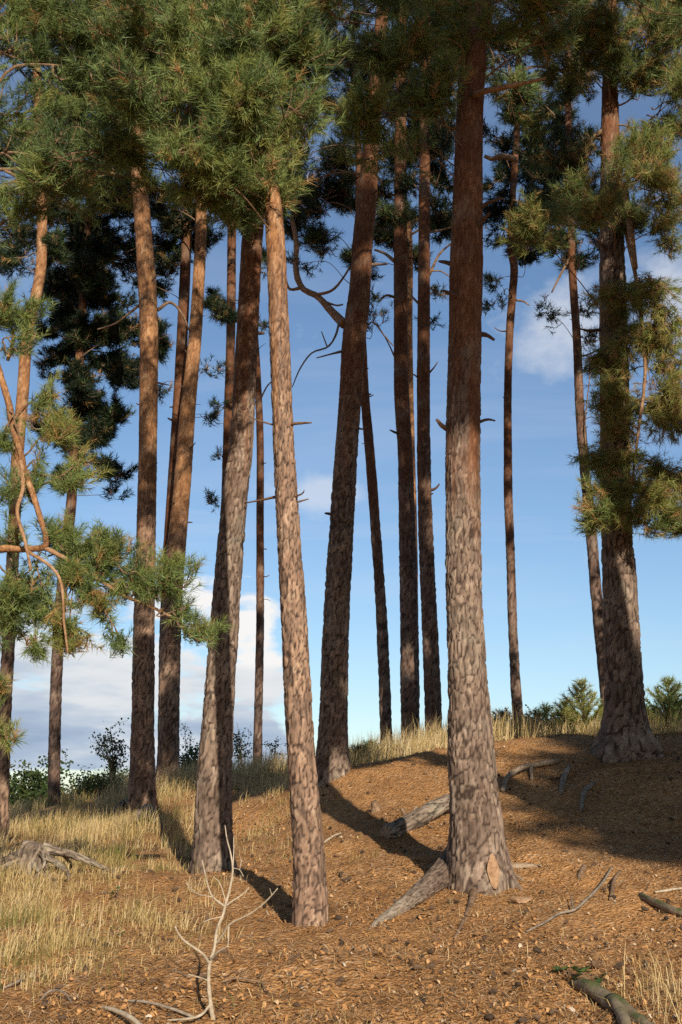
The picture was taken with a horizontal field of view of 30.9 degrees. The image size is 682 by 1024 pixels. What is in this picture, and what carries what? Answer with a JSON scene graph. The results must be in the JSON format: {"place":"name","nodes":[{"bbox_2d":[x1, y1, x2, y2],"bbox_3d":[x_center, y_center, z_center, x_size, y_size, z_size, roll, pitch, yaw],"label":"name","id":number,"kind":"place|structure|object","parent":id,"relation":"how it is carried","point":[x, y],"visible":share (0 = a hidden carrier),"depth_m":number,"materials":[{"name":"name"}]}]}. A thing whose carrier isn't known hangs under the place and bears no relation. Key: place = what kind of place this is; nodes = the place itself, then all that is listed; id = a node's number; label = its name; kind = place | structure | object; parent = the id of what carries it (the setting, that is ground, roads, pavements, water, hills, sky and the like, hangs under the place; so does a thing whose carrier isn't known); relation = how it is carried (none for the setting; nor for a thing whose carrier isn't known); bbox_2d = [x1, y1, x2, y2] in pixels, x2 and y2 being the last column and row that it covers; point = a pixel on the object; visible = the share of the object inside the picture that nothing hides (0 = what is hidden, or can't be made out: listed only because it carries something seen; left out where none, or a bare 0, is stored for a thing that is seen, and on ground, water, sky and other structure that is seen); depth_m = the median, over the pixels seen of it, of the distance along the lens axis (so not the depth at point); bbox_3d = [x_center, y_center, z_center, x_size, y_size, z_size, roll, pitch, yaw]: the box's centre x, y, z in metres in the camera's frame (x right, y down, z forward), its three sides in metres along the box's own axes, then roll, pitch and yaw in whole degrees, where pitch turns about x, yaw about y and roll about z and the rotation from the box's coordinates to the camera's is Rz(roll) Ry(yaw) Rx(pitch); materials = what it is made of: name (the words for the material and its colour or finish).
{"place":"outdoors","nodes":[
{"label":"outdoors","id":0,"kind":"place"},
{"bbox_2d":[0,728,681,1023],"bbox_3d":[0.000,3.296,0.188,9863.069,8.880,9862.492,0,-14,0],"label":"ground","id":1,"kind":"structure","parent":0,"point":[348,783],"depth_m":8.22,"materials":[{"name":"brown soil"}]},
{"bbox_2d":[4,979,25,988],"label":"fallen twig","id":2,"kind":"object","parent":1,"relation":"on","point":[11,984],"visible":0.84,"depth_m":5.76,"materials":[{"name":"grey wood"}]},
{"bbox_2d":[41,989,71,1003],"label":"fallen twig","id":3,"kind":"object","parent":1,"relation":"on","point":[57,990],"visible":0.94,"depth_m":5.51,"materials":[{"name":"grey wood"}]},
{"bbox_2d":[0,840,113,879],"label":"tree stump","id":4,"kind":"object","parent":1,"relation":"on","point":[32,853],"visible":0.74,"depth_m":9.63,"materials":[{"name":"grey wood"}]},
{"bbox_2d":[9,749,128,807],"bbox_3d":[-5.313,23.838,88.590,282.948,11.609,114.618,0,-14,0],"label":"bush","id":5,"kind":"object","parent":1,"relation":"on","point":[39,786],"visible":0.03,"depth_m":68.10,"materials":[{"name":"green plant"}]},
{"bbox_2d":[0,0,148,840],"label":"pine tree","id":6,"kind":"object","parent":1,"relation":"on","point":[49,249],"visible":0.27,"depth_m":18.36,"materials":[{"name":"green plant"}]},
{"bbox_2d":[61,764,121,800],"bbox_3d":[-3.788,4.221,19.012,0.893,0.667,0.991,0,-14,0],"label":"shrub","id":7,"kind":"object","parent":1,"relation":"on","point":[101,782],"visible":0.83,"depth_m":18.97,"materials":[{"name":"green plant"}]},
{"bbox_2d":[0,64,193,806],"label":"pine tree","id":8,"kind":"object","parent":1,"relation":"on","point":[81,283],"visible":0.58,"depth_m":22.17,"materials":[{"name":"needle"},{"name":"twig bark"},{"name":"orange bark"}]},
{"bbox_2d":[88,717,129,786],"bbox_3d":[-3.775,3.939,20.112,0.673,1.201,0.779,0,-14,0],"label":"shrub","id":9,"kind":"object","parent":1,"relation":"on","point":[114,748],"visible":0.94,"depth_m":20.05,"materials":[{"name":"green plant"}]},
{"bbox_2d":[109,886,120,898],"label":"bramble","id":10,"kind":"object","parent":1,"relation":"on","point":[112,892],"visible":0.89,"depth_m":8.55,"materials":[{"name":"green plant"}]},
{"bbox_2d":[106,927,123,936],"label":"bramble","id":11,"kind":"object","parent":1,"relation":"on","point":[116,932],"visible":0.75,"depth_m":7.22,"materials":[{"name":"green plant"}]},
{"bbox_2d":[0,0,236,757],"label":"pine tree","id":12,"kind":"object","parent":1,"relation":"on","point":[74,563],"visible":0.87,"depth_m":8.65,"materials":[{"name":"green plant"}]},
{"bbox_2d":[100,1005,141,1023],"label":"fallen stick","id":13,"kind":"object","parent":1,"relation":"on","point":[131,1018],"visible":0.98,"depth_m":5.13,"materials":[{"name":"brown wood"}]},
{"bbox_2d":[31,0,223,843],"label":"pine tree","id":14,"kind":"object","parent":1,"relation":"on","point":[142,783],"visible":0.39,"depth_m":17.41,"materials":[{"name":"orange plant"}]},
{"bbox_2d":[117,999,199,1020],"bbox_3d":[-0.798,2.160,5.362,0.405,0.074,0.016,-4,-14,16],"label":"fallen stick","id":15,"kind":"object","parent":1,"relation":"on","point":[166,1007],"visible":0.97,"depth_m":5.35,"materials":[{"name":"grey wood"}]},
{"bbox_2d":[113,0,227,699],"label":"pine tree","id":16,"kind":"object","parent":1,"relation":"on","point":[184,247],"visible":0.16,"depth_m":22.92,"materials":[{"name":"brown plant"}]},
{"bbox_2d":[153,969,190,978],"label":"fallen twig","id":17,"kind":"object","parent":1,"relation":"on","point":[184,974],"visible":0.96,"depth_m":5.96,"materials":[{"name":"wood"}]},
{"bbox_2d":[115,0,240,781],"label":"pine tree","id":18,"kind":"object","parent":1,"relation":"on","point":[168,748],"visible":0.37,"depth_m":21.36,"materials":[{"name":"orange plant"}]},
{"bbox_2d":[179,724,194,758],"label":"shrub","id":19,"kind":"object","parent":1,"relation":"on","point":[185,741],"visible":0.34,"depth_m":24.12,"materials":[{"name":"green plant"}]},
{"bbox_2d":[179,740,198,773],"bbox_3d":[-2.670,4.703,23.115,1.023,1.042,0.806,2,-14,-9],"label":"shrub","id":20,"kind":"object","parent":1,"relation":"on","point":[186,759],"visible":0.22,"depth_m":23.00,"materials":[{"name":"green plant"}]},
{"bbox_2d":[3,0,436,926],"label":"pine tree","id":21,"kind":"object","parent":1,"relation":"on","point":[235,64],"visible":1,"depth_m":8.49,"materials":[{"name":"orange plant"}]},
{"bbox_2d":[167,826,277,1020],"bbox_3d":[-0.500,1.805,5.416,0.459,0.838,0.304,0,-14,0],"label":"dead sapling","id":22,"kind":"object","parent":1,"relation":"on","point":[210,1007],"visible":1,"depth_m":5.36,"materials":[{"name":"brown wood"}]},
{"bbox_2d":[233,725,252,766],"bbox_3d":[-1.957,4.628,23.479,0.615,1.213,0.597,5,-15,-21],"label":"shrub","id":23,"kind":"object","parent":1,"relation":"on","point":[237,746],"visible":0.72,"depth_m":23.51,"materials":[{"name":"green plant"}]},
{"bbox_2d":[222,977,270,997],"bbox_3d":[-0.399,2.234,5.815,0.131,0.060,0.369,12,-18,-41],"label":"fallen twig","id":24,"kind":"object","parent":1,"relation":"on","point":[244,979],"visible":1,"depth_m":5.89,"materials":[{"name":"beige wood"}]},
{"bbox_2d":[176,0,326,513],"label":"pine tree","id":25,"kind":"object","parent":1,"relation":"on","point":[213,295],"visible":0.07,"depth_m":23.85,"materials":[{"name":"brown plant"}]},
{"bbox_2d":[152,0,391,873],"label":"pine tree","id":26,"kind":"object","parent":1,"relation":"on","point":[213,815],"visible":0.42,"depth_m":10.67,"materials":[{"name":"brown plant"}]},
{"bbox_2d":[262,736,286,761],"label":"shrub","id":27,"kind":"object","parent":1,"relation":"on","point":[271,744],"visible":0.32,"depth_m":24.13,"materials":[{"name":"green plant"}]},
{"bbox_2d":[246,150,322,765],"bbox_3d":[-1.666,-1.415,24.078,2.682,13.584,2.378,13,-19,-43],"label":"pine tree","id":28,"kind":"object","parent":1,"relation":"on","point":[258,694],"visible":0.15,"depth_m":23.39,"materials":[{"name":"brown plant"}]},
{"bbox_2d":[324,832,341,842],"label":"fallen twig","id":29,"kind":"object","parent":1,"relation":"on","point":[327,839],"visible":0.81,"depth_m":10.93,"materials":[{"name":"brown wood"}]},
{"bbox_2d":[349,743,375,763],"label":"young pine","id":30,"kind":"object","parent":1,"relation":"on","point":[355,748],"visible":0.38,"depth_m":16.28,"materials":[{"name":"green plant"}]},
{"bbox_2d":[214,0,512,787],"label":"pine tree","id":31,"kind":"object","parent":1,"relation":"on","point":[332,757],"visible":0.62,"depth_m":14.78,"materials":[{"name":"green plant"}]},
{"bbox_2d":[274,1,455,747],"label":"pine tree","id":32,"kind":"object","parent":1,"relation":"on","point":[385,712],"visible":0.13,"depth_m":19.40,"materials":[{"name":"brown plant"}]},
{"bbox_2d":[359,738,381,754],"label":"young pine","id":33,"kind":"object","parent":1,"relation":"on","point":[370,743],"visible":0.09,"depth_m":16.89,"materials":[{"name":"green plant"}]},
{"bbox_2d":[370,800,380,812],"bbox_3d":[0.333,2.829,11.807,0.110,0.145,0.121,0,-14,0],"label":"broken stub","id":34,"kind":"object","parent":1,"relation":"on","point":[375,806],"visible":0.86,"depth_m":11.77,"materials":[{"name":"brown plant"}]},
{"bbox_2d":[336,0,450,750],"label":"pine tree","id":35,"kind":"object","parent":1,"relation":"on","point":[397,243],"visible":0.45,"depth_m":18.66,"materials":[{"name":"brown plant"}]},
{"bbox_2d":[352,98,452,636],"bbox_3d":[1.394,-1.906,22.540,2.719,13.177,2.082,0,-14,0],"label":"pine tree","id":36,"kind":"object","parent":1,"relation":"on","point":[411,251],"visible":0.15,"depth_m":23.10,"materials":[{"name":"orange plant"}]},
{"bbox_2d":[319,0,501,743],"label":"pine tree","id":37,"kind":"object","parent":1,"relation":"on","point":[437,222],"visible":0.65,"depth_m":18.59,"materials":[{"name":"green plant"}]},
{"bbox_2d":[380,793,449,838],"bbox_3d":[0.799,2.727,11.172,0.182,0.473,1.447,-10,-16,35],"label":"fallen log","id":38,"kind":"object","parent":1,"relation":"on","point":[424,814],"visible":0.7,"depth_m":10.90,"materials":[{"name":"grey wood"}]},
{"bbox_2d":[321,0,681,938],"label":"pine tree","id":39,"kind":"object","parent":1,"relation":"on","point":[473,860],"visible":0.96,"depth_m":9.60,"materials":[{"name":"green plant"}]},
{"bbox_2d":[491,707,514,733],"bbox_3d":[2.097,2.828,16.391,0.529,0.522,0.553,7,-15,-26],"label":"young pine","id":40,"kind":"object","parent":1,"relation":"on","point":[502,713],"visible":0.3,"depth_m":16.37,"materials":[{"name":"green plant"}]},
{"bbox_2d":[510,897,532,902],"bbox_3d":[1.187,2.550,8.130,0.150,0.039,0.095,0,-14,0],"label":"bark piece","id":41,"kind":"object","parent":1,"relation":"on","point":[522,899],"visible":0.98,"depth_m":8.10,"materials":[{"name":"brown wood"}]},
{"bbox_2d":[412,0,632,720],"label":"pine tree","id":42,"kind":"object","parent":1,"relation":"on","point":[507,171],"visible":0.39,"depth_m":19.59,"materials":[{"name":"green plant"}]},
{"bbox_2d":[493,704,558,736],"bbox_3d":[2.434,2.903,16.483,1.044,0.662,0.924,-6,-15,24],"label":"shrub","id":43,"kind":"object","parent":1,"relation":"on","point":[527,717],"visible":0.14,"depth_m":16.30,"materials":[{"name":"green plant"}]},
{"bbox_2d":[501,758,560,791],"bbox_3d":[1.864,2.629,12.344,0.250,0.358,0.998,-12,-18,40],"label":"fallen branch","id":44,"kind":"object","parent":1,"relation":"on","point":[513,772],"visible":1,"depth_m":12.43,"materials":[{"name":"grey wood"}]},
{"bbox_2d":[518,707,550,732],"bbox_3d":[2.545,2.794,16.288,0.496,0.511,0.500,0,-14,0],"label":"young pine","id":45,"kind":"object","parent":1,"relation":"on","point":[537,713],"visible":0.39,"depth_m":16.28,"materials":[{"name":"green plant"}]},
{"bbox_2d":[537,700,555,733],"bbox_3d":[2.811,2.873,17.014,0.478,0.579,0.471,0,-14,0],"label":"young pine","id":46,"kind":"object","parent":1,"relation":"on","point":[543,708],"visible":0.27,"depth_m":17.01,"materials":[{"name":"green plant"}]},
{"bbox_2d":[558,765,570,793],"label":"fallen branch","id":47,"kind":"object","parent":1,"relation":"on","point":[564,775],"visible":1,"depth_m":12.00,"materials":[{"name":"grey wood"}]},
{"bbox_2d":[549,694,580,733],"bbox_3d":[2.992,2.724,16.428,0.541,0.637,0.607,0,-14,0],"label":"young pine","id":48,"kind":"object","parent":1,"relation":"on","point":[558,713],"visible":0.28,"depth_m":16.45,"materials":[{"name":"green plant"}]},
{"bbox_2d":[526,866,612,931],"bbox_3d":[1.558,2.489,8.015,0.145,0.299,1.938,-6,-15,25],"label":"fallen twig","id":49,"kind":"object","parent":1,"relation":"on","point":[583,902],"visible":1,"depth_m":7.75,"materials":[{"name":"grey wood"}]},
{"bbox_2d":[552,966,590,977],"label":"bramble","id":50,"kind":"object","parent":1,"relation":"on","point":[557,968],"visible":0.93,"depth_m":5.84,"materials":[{"name":"green plant"}]},
{"bbox_2d":[553,676,603,732],"bbox_3d":[3.108,2.490,15.692,0.727,0.863,0.792,6,-15,-25],"label":"young pine","id":51,"kind":"object","parent":1,"relation":"on","point":[584,707],"visible":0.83,"depth_m":15.71,"materials":[{"name":"green plant"}]},
{"bbox_2d":[577,864,586,879],"bbox_3d":[1.704,2.576,8.779,0.046,0.130,0.386,-4,-14,17],"label":"bark piece","id":52,"kind":"object","parent":1,"relation":"on","point":[582,869],"visible":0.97,"depth_m":8.79,"materials":[{"name":"beige wood"}]},
{"bbox_2d":[486,0,681,707],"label":"pine tree","id":53,"kind":"object","parent":1,"relation":"on","point":[596,594],"visible":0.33,"depth_m":17.78,"materials":[{"name":"green plant"}]},
{"bbox_2d":[579,782,594,810],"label":"fallen branch","id":54,"kind":"object","parent":1,"relation":"on","point":[587,788],"visible":1,"depth_m":11.46,"materials":[{"name":"grey wood"}]},
{"bbox_2d":[494,0,681,763],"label":"pine tree","id":55,"kind":"object","parent":1,"relation":"on","point":[616,215],"visible":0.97,"depth_m":13.20,"materials":[{"name":"green plant"}]},
{"bbox_2d":[586,704,603,728],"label":"young pine","id":56,"kind":"object","parent":1,"relation":"on","point":[597,718],"visible":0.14,"depth_m":15.71,"materials":[{"name":"green plant"}]},
{"bbox_2d":[570,978,652,1023],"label":"rotten log","id":57,"kind":"object","parent":1,"relation":"on","point":[597,992],"visible":0.97,"depth_m":5.29,"materials":[{"name":"grey wood"}]},
{"bbox_2d":[572,968,606,982],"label":"bramble","id":58,"kind":"object","parent":57,"relation":"on","point":[598,979],"visible":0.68,"depth_m":5.67,"materials":[{"name":"green plant"}]},
{"bbox_2d":[609,870,620,900],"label":"fallen twig","id":59,"kind":"object","parent":1,"relation":"on","point":[613,882],"visible":0.97,"depth_m":8.32,"materials":[{"name":"brown wood"}]},
{"bbox_2d":[639,892,681,916],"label":"fallen branch","id":60,"kind":"object","parent":1,"relation":"on","point":[664,906],"visible":1,"depth_m":7.63,"materials":[{"name":"brown wood"}]},
{"bbox_2d":[645,674,681,730],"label":"young pine","id":61,"kind":"object","parent":1,"relation":"on","point":[669,700],"visible":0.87,"depth_m":15.01,"materials":[{"name":"green plant"}]},
{"bbox_2d":[646,699,681,732],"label":"shrub","id":62,"kind":"object","parent":1,"relation":"on","point":[658,718],"visible":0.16,"depth_m":15.07,"materials":[{"name":"green plant"}]},
{"bbox_2d":[654,887,681,892],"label":"fallen twig","id":63,"kind":"object","parent":1,"relation":"on","point":[668,890],"visible":1,"depth_m":8.05,"materials":[{"name":"brown wood"}]},
{"bbox_2d":[0,704,681,1023],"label":"dry grass","id":64,"kind":"structure","parent":0,"point":[418,742],"depth_m":12.58,"materials":[{"name":"beige plant"}]},
{"bbox_2d":[0,0,681,802],"label":"sky","id":65,"kind":"structure","parent":0,"point":[555,631],"materials":[{"name":"blue"}]}
]}

